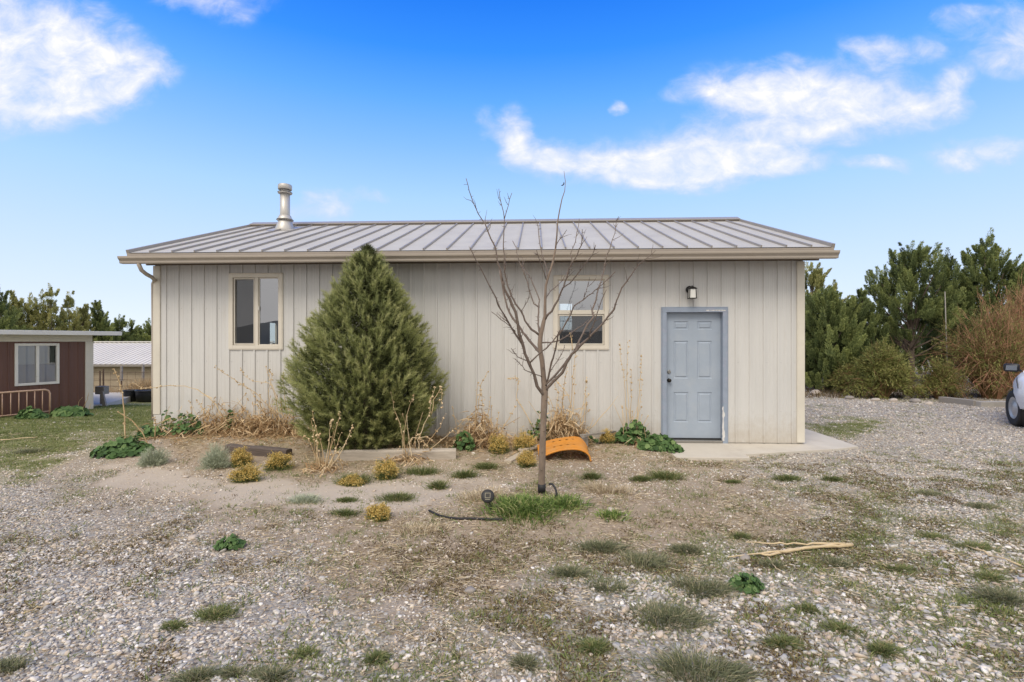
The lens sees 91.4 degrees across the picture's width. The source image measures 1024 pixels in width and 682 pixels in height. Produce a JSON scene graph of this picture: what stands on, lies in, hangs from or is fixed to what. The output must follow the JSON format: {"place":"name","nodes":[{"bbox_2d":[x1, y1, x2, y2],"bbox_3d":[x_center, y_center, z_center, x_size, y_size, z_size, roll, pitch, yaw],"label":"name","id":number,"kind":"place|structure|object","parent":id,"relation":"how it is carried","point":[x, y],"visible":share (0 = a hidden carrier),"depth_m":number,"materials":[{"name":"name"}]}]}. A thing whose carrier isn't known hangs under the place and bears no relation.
{"place":"outdoors","nodes":[
{"label":"outdoors","id":0,"kind":"place"},
{"bbox_2d":[93,392,130,405],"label":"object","id":1,"kind":"structure","parent":0,"point":[113,398],"depth_m":15.88,"materials":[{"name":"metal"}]},
{"bbox_2d":[445,482,521,507],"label":"dry grass","id":2,"kind":"structure","parent":0,"point":[476,495],"depth_m":5.22,"materials":[{"name":"plant"}]},
{"bbox_2d":[0,343,1023,681],"bbox_3d":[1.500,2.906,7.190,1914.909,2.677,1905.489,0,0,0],"label":"ground","id":3,"kind":"structure","parent":0,"point":[266,489],"depth_m":4.39,"materials":[{"name":"gravel"}]},
{"bbox_2d":[0,288,32,329],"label":"juniper tree","id":4,"kind":"object","parent":3,"relation":"on","point":[8,315],"visible":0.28,"depth_m":31.14,"materials":[{"name":"green plant"}]},
{"bbox_2d":[1,289,41,329],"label":"juniper tree","id":5,"kind":"object","parent":3,"relation":"on","point":[16,303],"visible":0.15,"depth_m":33.01,"materials":[{"name":"green plant"}]},
{"bbox_2d":[0,389,50,416],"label":"metal rack","id":6,"kind":"object","parent":3,"relation":"on","point":[34,390],"visible":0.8,"depth_m":12.03,"materials":[{"name":"metal"}]},
{"bbox_2d":[0,649,62,679],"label":"grass tuft","id":7,"kind":"object","parent":3,"relation":"on","point":[7,665],"visible":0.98,"depth_m":2.62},
{"bbox_2d":[14,405,49,418],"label":"mallow plant","id":8,"kind":"object","parent":3,"relation":"on","point":[29,412],"visible":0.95,"depth_m":11.48,"materials":[{"name":"green plant"}]},
{"bbox_2d":[19,288,60,330],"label":"juniper tree","id":9,"kind":"object","parent":3,"relation":"on","point":[35,310],"visible":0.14,"depth_m":33.79,"materials":[{"name":"green plant"}]},
{"bbox_2d":[32,283,71,330],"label":"juniper tree","id":10,"kind":"object","parent":3,"relation":"on","point":[50,317],"visible":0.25,"depth_m":33.88,"materials":[{"name":"green plant"}]},
{"bbox_2d":[0,330,121,416],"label":"shed","id":11,"kind":"structure","parent":3,"relation":"on","point":[58,365],"depth_m":12.71,"materials":[{"name":"wood"}]},
{"bbox_2d":[14,343,59,385],"bbox_3d":[-11.823,0.574,12.447,0.090,1.032,0.868,0,0,24],"label":"window","id":12,"kind":"structure","parent":11,"relation":"in","point":[23,352],"depth_m":12.42,"materials":[{"name":"white plastic"}]},
{"bbox_2d":[49,404,93,416],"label":"mallow plant","id":13,"kind":"object","parent":3,"relation":"on","point":[70,411],"visible":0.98,"depth_m":12.02,"materials":[{"name":"green plant"}]},
{"bbox_2d":[56,291,88,330],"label":"juniper tree","id":14,"kind":"object","parent":3,"relation":"on","point":[74,324],"visible":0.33,"depth_m":34.93,"materials":[{"name":"green plant"}]},
{"bbox_2d":[77,304,94,342],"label":"juniper tree","id":15,"kind":"object","parent":3,"relation":"on","point":[85,318],"visible":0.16,"depth_m":35.94,"materials":[{"name":"green plant"}]},
{"bbox_2d":[89,300,110,342],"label":"juniper tree","id":16,"kind":"object","parent":3,"relation":"on","point":[96,318],"visible":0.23,"depth_m":36.82,"materials":[{"name":"green plant"}]},
{"bbox_2d":[94,319,126,342],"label":"juniper tree","id":17,"kind":"object","parent":3,"relation":"on","point":[109,327],"visible":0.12,"depth_m":36.69,"materials":[{"name":"green plant"}]},
{"bbox_2d":[89,436,154,458],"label":"mallow plant","id":18,"kind":"object","parent":3,"relation":"on","point":[120,446],"visible":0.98,"depth_m":7.15,"materials":[{"name":"green plant"}]},
{"bbox_2d":[112,314,134,342],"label":"juniper tree","id":19,"kind":"object","parent":3,"relation":"on","point":[119,325],"visible":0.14,"depth_m":38.93,"materials":[{"name":"green plant"}]},
{"bbox_2d":[134,425,166,438],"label":"mallow plant","id":20,"kind":"object","parent":3,"relation":"on","point":[148,432],"visible":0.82,"depth_m":8.21,"materials":[{"name":"green plant"}]},
{"bbox_2d":[133,446,173,467],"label":"sagebrush","id":21,"kind":"object","parent":3,"relation":"on","point":[153,458],"visible":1,"depth_m":6.81,"materials":[{"name":"green plant"}]},
{"bbox_2d":[93,341,274,391],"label":"shed","id":22,"kind":"structure","parent":3,"relation":"on","point":[128,356],"depth_m":22.36,"materials":[{"name":"white metal"}]},
{"bbox_2d":[170,413,205,435],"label":"mallow plant","id":23,"kind":"object","parent":3,"relation":"on","point":[183,428],"visible":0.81,"depth_m":8.32,"materials":[{"name":"green plant"}]},
{"bbox_2d":[150,660,227,681],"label":"grass tuft","id":24,"kind":"object","parent":3,"relation":"on","point":[195,674],"visible":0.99,"depth_m":2.56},
{"bbox_2d":[107,383,309,441],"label":"dry stalks","id":25,"kind":"object","parent":3,"relation":"on","point":[215,426],"visible":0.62,"depth_m":8.43,"materials":[{"name":"beige plant"}]},
{"bbox_2d":[195,439,231,469],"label":"sagebrush","id":26,"kind":"object","parent":3,"relation":"on","point":[218,460],"visible":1,"depth_m":6.74,"materials":[{"name":"green plant"}]},
{"bbox_2d":[212,533,245,550],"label":"mallow plant","id":27,"kind":"object","parent":3,"relation":"on","point":[236,542],"visible":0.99,"depth_m":4.12,"materials":[{"name":"green plant"}]},
{"bbox_2d":[181,596,278,636],"bbox_3d":[-1.830,1.706,3.146,0.565,0.056,0.418,0,0,27],"label":"weed","id":28,"kind":"object","parent":3,"relation":"on","point":[214,612],"visible":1,"depth_m":3.14,"materials":[{"name":"green plant"}]},
{"bbox_2d":[213,660,249,681],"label":"grass tuft","id":29,"kind":"object","parent":3,"relation":"on","point":[230,671],"visible":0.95,"depth_m":2.58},
{"bbox_2d":[230,444,254,467],"bbox_3d":[-3.717,1.579,6.876,0.335,0.347,0.313,0,0,-36],"label":"yellow brush","id":30,"kind":"object","parent":3,"relation":"on","point":[238,455],"visible":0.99,"depth_m":6.82,"materials":[{"name":"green plant"}]},
{"bbox_2d":[226,461,265,483],"bbox_3d":[-3.228,1.597,6.092,0.426,0.296,0.391,0,0,29],"label":"yellow brush","id":31,"kind":"object","parent":3,"relation":"on","point":[248,472],"visible":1,"depth_m":6.06,"materials":[{"name":"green plant"}]},
{"bbox_2d":[202,365,310,438],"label":"dry stalks","id":32,"kind":"object","parent":3,"relation":"on","point":[281,429],"visible":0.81,"depth_m":8.43,"materials":[{"name":"beige plant"}]},
{"bbox_2d":[224,443,291,457],"bbox_3d":[-3.709,1.604,7.300,1.010,0.146,0.154,2,0,11],"label":"timber","id":33,"kind":"object","parent":3,"relation":"on","point":[260,450],"visible":0.79,"depth_m":7.23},
{"bbox_2d":[236,659,298,681],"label":"grass tuft","id":34,"kind":"object","parent":3,"relation":"on","point":[268,673],"visible":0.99,"depth_m":2.56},
{"bbox_2d":[261,451,294,471],"bbox_3d":[-3.093,1.604,6.667,0.443,0.294,0.402,0,0,0],"label":"yellow brush","id":35,"kind":"object","parent":3,"relation":"on","point":[277,461],"visible":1,"depth_m":6.63,"materials":[{"name":"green plant"}]},
{"bbox_2d":[264,492,329,506],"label":"sage sprig","id":36,"kind":"object","parent":3,"relation":"on","point":[309,499],"visible":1,"depth_m":5.30,"materials":[{"name":"green plant"}]},
{"bbox_2d":[287,644,335,665],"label":"weed","id":37,"kind":"object","parent":3,"relation":"on","point":[303,652],"visible":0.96,"depth_m":2.74,"materials":[{"name":"green plant"}]},
{"bbox_2d":[295,411,353,476],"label":"dry stalks","id":38,"kind":"object","parent":3,"relation":"on","point":[318,464],"visible":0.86,"depth_m":6.61,"materials":[{"name":"beige plant"}]},
{"bbox_2d":[336,473,365,486],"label":"yellow brush","id":39,"kind":"object","parent":3,"relation":"on","point":[353,481],"visible":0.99,"depth_m":5.94,"materials":[{"name":"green plant"}]},
{"bbox_2d":[273,243,450,452],"bbox_3d":[-2.219,0.082,7.756,2.574,3.216,2.653,0,0,0],"label":"pine tree","id":40,"kind":"object","parent":3,"relation":"on","point":[366,289],"visible":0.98,"depth_m":7.22,"materials":[{"name":"green plant"}]},
{"bbox_2d":[138,430,599,460],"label":"dead leaf litter","id":41,"kind":"object","parent":3,"relation":"on","point":[262,436],"visible":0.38,"depth_m":8.01,"materials":[{"name":"brown plant"}]},
{"bbox_2d":[330,491,418,504],"bbox_3d":[-1.401,1.675,5.404,0.987,0.102,0.497,0,0,0],"label":"green sprout","id":42,"kind":"object","parent":3,"relation":"on","point":[397,497],"visible":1,"depth_m":5.37,"materials":[{"name":"green plant"}]},
{"bbox_2d":[352,646,400,668],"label":"weed","id":43,"kind":"object","parent":3,"relation":"on","point":[381,657],"visible":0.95,"depth_m":2.69,"materials":[{"name":"green plant"}]},
{"bbox_2d":[364,502,391,522],"bbox_3d":[-1.299,1.661,4.849,0.281,0.214,0.276,0,0,0],"label":"yellow brush","id":44,"kind":"object","parent":3,"relation":"on","point":[381,512],"visible":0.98,"depth_m":4.79,"materials":[{"name":"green plant"}]},
{"bbox_2d":[372,454,399,480],"bbox_3d":[-1.559,1.576,6.244,0.388,0.343,0.322,0,0,0],"label":"yellow brush","id":45,"kind":"object","parent":3,"relation":"on","point":[387,470],"visible":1,"depth_m":6.18,"materials":[{"name":"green plant"}]},
{"bbox_2d":[322,448,455,461],"bbox_3d":[-1.723,1.617,7.100,1.845,0.177,0.152,0,0,-5],"label":"timber","id":46,"kind":"object","parent":3,"relation":"on","point":[370,454],"visible":0.74,"depth_m":7.04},
{"bbox_2d":[373,386,453,466],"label":"dry stalks","id":47,"kind":"object","parent":3,"relation":"on","point":[409,458],"visible":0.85,"depth_m":7.03,"materials":[{"name":"beige plant"}]},
{"bbox_2d":[398,464,452,475],"bbox_3d":[-1.160,1.680,6.492,1.488,0.125,0.578,0,0,0],"label":"green sprout","id":48,"kind":"object","parent":3,"relation":"on","point":[427,470],"visible":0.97,"depth_m":6.44,"materials":[{"name":"green plant"}]},
{"bbox_2d":[383,518,468,537],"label":"dry grass","id":49,"kind":"structure","parent":3,"relation":"on","point":[419,527],"depth_m":4.54,"materials":[{"name":"plant"}]},
{"bbox_2d":[452,430,474,450],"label":"mallow plant","id":50,"kind":"object","parent":3,"relation":"on","point":[464,442],"visible":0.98,"depth_m":7.62,"materials":[{"name":"green plant"}]},
{"bbox_2d":[426,371,529,449],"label":"dry stalks","id":51,"kind":"object","parent":3,"relation":"on","point":[480,437],"visible":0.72,"depth_m":7.84,"materials":[{"name":"beige plant"}]},
{"bbox_2d":[117,183,839,443],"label":"outbuilding","id":52,"kind":"structure","parent":3,"relation":"on","point":[723,356],"depth_m":8.50,"materials":[{"name":"paint"}]},
{"bbox_2d":[228,273,282,349],"bbox_3d":[-4.461,-0.516,8.731,0.971,1.335,0.098,0,0,3],"label":"window","id":53,"kind":"structure","parent":52,"relation":"in","point":[243,288],"depth_m":8.72,"materials":[{"name":"beige plastic"}]},
{"bbox_2d":[553,275,608,349],"bbox_3d":[1.166,-0.483,8.467,0.934,1.263,0.098,0,0,3],"label":"window","id":54,"kind":"structure","parent":52,"relation":"in","point":[599,340],"depth_m":8.45,"materials":[{"name":"beige plastic"}]},
{"bbox_2d":[667,313,720,438],"bbox_3d":[3.050,0.589,8.425,0.924,2.132,0.114,0,0,3],"label":"door","id":55,"kind":"structure","parent":52,"relation":"in","point":[693,339],"depth_m":8.44,"materials":[{"name":"blue paint"}]},
{"bbox_2d":[487,430,509,454],"bbox_3d":[-0.201,1.526,7.527,0.381,0.375,0.370,0,0,28],"label":"yellow brush","id":56,"kind":"object","parent":3,"relation":"on","point":[499,445],"visible":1,"depth_m":7.48,"materials":[{"name":"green plant"}]},
{"bbox_2d":[0,397,1023,681],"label":"grass","id":57,"kind":"structure","parent":3,"relation":"on","point":[60,427],"depth_m":3.98,"materials":[{"name":"plant"}]},
{"bbox_2d":[0,452,1023,681],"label":"moss","id":58,"kind":"object","parent":3,"relation":"on","point":[537,627],"visible":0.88,"depth_m":3.80,"materials":[{"name":"plant"}]},
{"bbox_2d":[0,432,1023,681],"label":"straw litter","id":59,"kind":"object","parent":3,"relation":"on","point":[496,562],"visible":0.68,"depth_m":4.03,"materials":[{"name":"plant"}]},
{"bbox_2d":[437,491,593,542],"bbox_3d":[0.018,1.617,4.843,1.468,0.220,1.169,0,0,20],"label":"grass clump","id":60,"kind":"object","parent":3,"relation":"on","point":[524,506],"visible":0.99,"depth_m":4.78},
{"bbox_2d":[504,650,544,675],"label":"grass tuft","id":61,"kind":"object","parent":3,"relation":"on","point":[520,660],"visible":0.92,"depth_m":2.61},
{"bbox_2d":[511,426,537,451],"bbox_3d":[0.182,1.488,7.599,0.373,0.436,0.393,0,0,39],"label":"yellow brush","id":62,"kind":"object","parent":3,"relation":"on","point":[521,441],"visible":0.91,"depth_m":7.55,"materials":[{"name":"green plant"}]},
{"bbox_2d":[516,449,538,467],"bbox_3d":[0.190,1.591,6.786,0.313,0.276,0.293,0,0,-28],"label":"yellow brush","id":63,"kind":"object","parent":3,"relation":"on","point":[525,459],"visible":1,"depth_m":6.72,"materials":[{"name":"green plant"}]},
{"bbox_2d":[464,173,663,495],"bbox_3d":[0.489,0.003,5.219,1.926,3.618,1.314,0,0,0],"label":"bare tree","id":64,"kind":"object","parent":3,"relation":"on","point":[543,389],"visible":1,"depth_m":5.27,"materials":[{"name":"grey plant"}]},
{"bbox_2d":[537,436,591,461],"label":"plastic arch","id":65,"kind":"structure","parent":3,"relation":"on","point":[565,444],"depth_m":7.24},
{"bbox_2d":[526,333,603,444],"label":"dry stalks","id":66,"kind":"object","parent":3,"relation":"on","point":[558,429],"visible":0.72,"depth_m":8.17,"materials":[{"name":"beige plant"}]},
{"bbox_2d":[535,562,598,582],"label":"grass tuft","id":67,"kind":"object","parent":3,"relation":"on","point":[568,570],"visible":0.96,"depth_m":3.65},
{"bbox_2d":[542,490,609,520],"bbox_3d":[0.507,1.607,5.023,0.744,0.154,0.767,0,0,-19],"label":"grass clump","id":68,"kind":"object","parent":3,"relation":"on","point":[561,500],"visible":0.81,"depth_m":4.95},
{"bbox_2d":[552,536,638,556],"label":"grass tuft","id":69,"kind":"object","parent":3,"relation":"on","point":[606,546],"visible":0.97,"depth_m":4.10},
{"bbox_2d":[568,633,625,661],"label":"weed","id":70,"kind":"object","parent":3,"relation":"on","point":[597,643],"visible":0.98,"depth_m":2.78,"materials":[{"name":"green plant"}]},
{"bbox_2d":[569,575,637,600],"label":"grass tuft","id":71,"kind":"object","parent":3,"relation":"on","point":[608,582],"visible":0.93,"depth_m":3.47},
{"bbox_2d":[585,504,634,523],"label":"grass clump","id":72,"kind":"object","parent":3,"relation":"on","point":[615,514],"visible":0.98,"depth_m":4.75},
{"bbox_2d":[614,340,648,447],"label":"dry stalks","id":73,"kind":"object","parent":3,"relation":"on","point":[620,348],"visible":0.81,"depth_m":8.16,"materials":[{"name":"beige plant"}]},
{"bbox_2d":[614,419,650,444],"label":"mallow plant","id":74,"kind":"object","parent":3,"relation":"on","point":[632,432],"visible":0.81,"depth_m":8.07,"materials":[{"name":"green plant"}]},
{"bbox_2d":[591,547,691,574],"bbox_3d":[1.038,1.686,3.900,0.870,0.091,0.531,0,0,0],"label":"grass tuft","id":75,"kind":"object","parent":3,"relation":"on","point":[654,560],"visible":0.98,"depth_m":3.85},
{"bbox_2d":[637,433,684,452],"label":"mallow plant","id":76,"kind":"object","parent":3,"relation":"on","point":[662,443],"visible":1,"depth_m":7.65,"materials":[{"name":"green plant"}]},
{"bbox_2d":[613,595,727,636],"bbox_3d":[0.922,1.683,3.068,0.736,0.119,0.640,0,0,-34],"label":"grass tuft","id":77,"kind":"object","parent":3,"relation":"on","point":[671,614],"visible":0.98,"depth_m":3.05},
{"bbox_2d":[644,468,700,482],"bbox_3d":[2.039,1.654,6.150,0.913,0.149,0.641,0,0,25],"label":"green sprout","id":78,"kind":"object","parent":3,"relation":"on","point":[661,475],"visible":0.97,"depth_m":6.14,"materials":[{"name":"green plant"}]},
{"bbox_2d":[653,539,716,558],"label":"grass tuft","id":79,"kind":"object","parent":3,"relation":"on","point":[684,548],"visible":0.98,"depth_m":4.07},
{"bbox_2d":[617,636,779,681],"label":"grass tuft","id":80,"kind":"object","parent":3,"relation":"on","point":[707,671],"visible":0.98,"depth_m":2.55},
{"bbox_2d":[658,573,765,607],"bbox_3d":[1.341,1.685,3.449,0.854,0.097,0.556,0,0,0],"label":"grass tuft","id":81,"kind":"object","parent":3,"relation":"on","point":[717,588],"visible":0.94,"depth_m":3.43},
{"bbox_2d":[728,572,764,593],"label":"mallow plant","id":82,"kind":"object","parent":3,"relation":"on","point":[752,584],"visible":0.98,"depth_m":3.44,"materials":[{"name":"green plant"}]},
{"bbox_2d":[753,630,813,653],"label":"weed","id":83,"kind":"object","parent":3,"relation":"on","point":[783,640],"visible":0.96,"depth_m":2.80,"materials":[{"name":"green plant"}]},
{"bbox_2d":[728,541,853,556],"bbox_3d":[2.245,1.689,4.110,1.163,0.046,0.243,0,0,-9],"label":"stick","id":84,"kind":"object","parent":3,"relation":"on","point":[821,545],"visible":1,"depth_m":4.10,"materials":[{"name":"brown wood"}]},
{"bbox_2d":[805,261,849,334],"bbox_3d":[12.662,-0.699,20.929,2.941,5.409,2.973,0,0,-9],"label":"juniper tree","id":85,"kind":"object","parent":3,"relation":"on","point":[815,278],"visible":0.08,"depth_m":20.63,"materials":[{"name":"green plant"}]},
{"bbox_2d":[805,285,870,390],"bbox_3d":[10.785,0.026,17.117,3.030,3.973,3.026,0,0,0],"label":"juniper tree","id":86,"kind":"object","parent":3,"relation":"on","point":[839,324],"visible":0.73,"depth_m":16.55,"materials":[{"name":"green plant"}]},
{"bbox_2d":[811,616,871,642],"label":"weed","id":87,"kind":"object","parent":3,"relation":"on","point":[840,627],"visible":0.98,"depth_m":2.95,"materials":[{"name":"green plant"}]},
{"bbox_2d":[820,361,863,394],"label":"shrub","id":88,"kind":"object","parent":3,"relation":"on","point":[837,379],"visible":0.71,"depth_m":15.93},
{"bbox_2d":[816,554,871,569],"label":"grass tuft","id":89,"kind":"object","parent":3,"relation":"on","point":[837,561],"visible":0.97,"depth_m":3.83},
{"bbox_2d":[849,288,889,350],"bbox_3d":[13.004,-0.004,18.567,1.870,4.035,1.733,0,0,22],"label":"juniper tree","id":90,"kind":"object","parent":3,"relation":"on","point":[873,320],"visible":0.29,"depth_m":18.20,"materials":[{"name":"green plant"}]},
{"bbox_2d":[836,336,928,399],"bbox_3d":[11.111,0.861,15.050,2.374,2.088,1.922,0,0,24],"label":"shrub","id":91,"kind":"object","parent":3,"relation":"on","point":[885,373],"visible":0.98,"depth_m":14.77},
{"bbox_2d":[858,637,925,660],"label":"weed","id":92,"kind":"object","parent":3,"relation":"on","point":[883,648],"visible":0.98,"depth_m":2.73,"materials":[{"name":"green plant"}]},
{"bbox_2d":[876,315,924,367],"bbox_3d":[17.752,0.346,23.985,3.160,3.347,3.661,0,0,31],"label":"juniper tree","id":93,"kind":"object","parent":3,"relation":"on","point":[920,358],"visible":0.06,"depth_m":23.01,"materials":[{"name":"green plant"}]},
{"bbox_2d":[805,377,1011,399],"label":"undergrowth","id":94,"kind":"object","parent":3,"relation":"on","point":[971,393],"visible":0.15,"depth_m":15.40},
{"bbox_2d":[863,240,974,384],"bbox_3d":[15.662,-0.970,19.670,3.447,5.949,3.778,0,0,0],"label":"juniper tree","id":95,"kind":"object","parent":3,"relation":"on","point":[906,278],"visible":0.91,"depth_m":19.00,"materials":[{"name":"green plant"}]},
{"bbox_2d":[902,354,973,398],"bbox_3d":[12.626,1.104,14.842,1.835,1.524,1.392,0,0,-20],"label":"shrub","id":96,"kind":"object","parent":3,"relation":"on","point":[934,386],"visible":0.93,"depth_m":14.66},
{"bbox_2d":[913,247,979,364],"bbox_3d":[17.672,-0.910,20.507,2.538,5.862,2.348,0,0,0],"label":"juniper tree","id":97,"kind":"object","parent":3,"relation":"on","point":[950,262],"visible":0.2,"depth_m":20.41,"materials":[{"name":"green plant"}]},
{"bbox_2d":[909,291,1023,398],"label":"broom shrub","id":98,"kind":"object","parent":3,"relation":"on","point":[990,352],"visible":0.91,"depth_m":14.68,"materials":[{"name":"plant"}]},
{"bbox_2d":[944,538,1009,554],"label":"weed","id":99,"kind":"object","parent":3,"relation":"on","point":[980,545],"visible":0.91,"depth_m":4.14,"materials":[{"name":"green plant"}]},
{"bbox_2d":[937,227,1023,367],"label":"juniper tree","id":100,"kind":"object","parent":3,"relation":"on","point":[990,262],"visible":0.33,"depth_m":19.14,"materials":[{"name":"green plant"}]},
{"bbox_2d":[953,581,1023,609],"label":"grass tuft","id":101,"kind":"object","parent":3,"relation":"on","point":[1005,595],"visible":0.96,"depth_m":3.31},
{"bbox_2d":[958,569,1020,585],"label":"weed","id":102,"kind":"object","parent":3,"relation":"on","point":[991,575],"visible":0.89,"depth_m":3.57,"materials":[{"name":"green plant"}]},
{"bbox_2d":[975,270,1023,389],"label":"broom shrub","id":103,"kind":"object","parent":3,"relation":"on","point":[1020,297],"visible":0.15,"depth_m":15.58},
{"bbox_2d":[987,264,1023,319],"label":"juniper tree","id":104,"kind":"object","parent":3,"relation":"on","point":[1015,284],"visible":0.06,"depth_m":18.47,"materials":[{"name":"green plant"}]},
{"bbox_2d":[1003,364,1023,426],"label":"parked car","id":105,"kind":"object","parent":3,"relation":"on","point":[1014,405],"visible":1,"depth_m":10.01,"materials":[{"name":"white paint"}]},
{"bbox_2d":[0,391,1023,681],"bbox_3d":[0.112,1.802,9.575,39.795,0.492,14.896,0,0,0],"label":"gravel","id":106,"kind":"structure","parent":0,"point":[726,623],"depth_m":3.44,"materials":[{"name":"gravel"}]},
{"bbox_2d":[0,0,1023,342],"label":"sky","id":107,"kind":"structure","parent":0,"point":[865,128],"materials":[{"name":"blue"}]},
{"bbox_2d":[546,478,652,496],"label":"dry grass","id":108,"kind":"structure","parent":0,"point":[597,488],"depth_m":5.51,"materials":[{"name":"plant"}]},
{"bbox_2d":[670,443,749,460],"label":"pavement","id":109,"kind":"structure","parent":0,"point":[709,451],"depth_m":7.63,"materials":[{"name":"concrete"}]},
{"bbox_2d":[728,443,831,455],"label":"pavement","id":110,"kind":"structure","parent":0,"point":[757,449],"depth_m":7.92,"materials":[{"name":"concrete"}]},
{"bbox_2d":[803,429,857,450],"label":"pavement","id":111,"kind":"structure","parent":0,"point":[812,438],"depth_m":8.42,"materials":[{"name":"concrete"}]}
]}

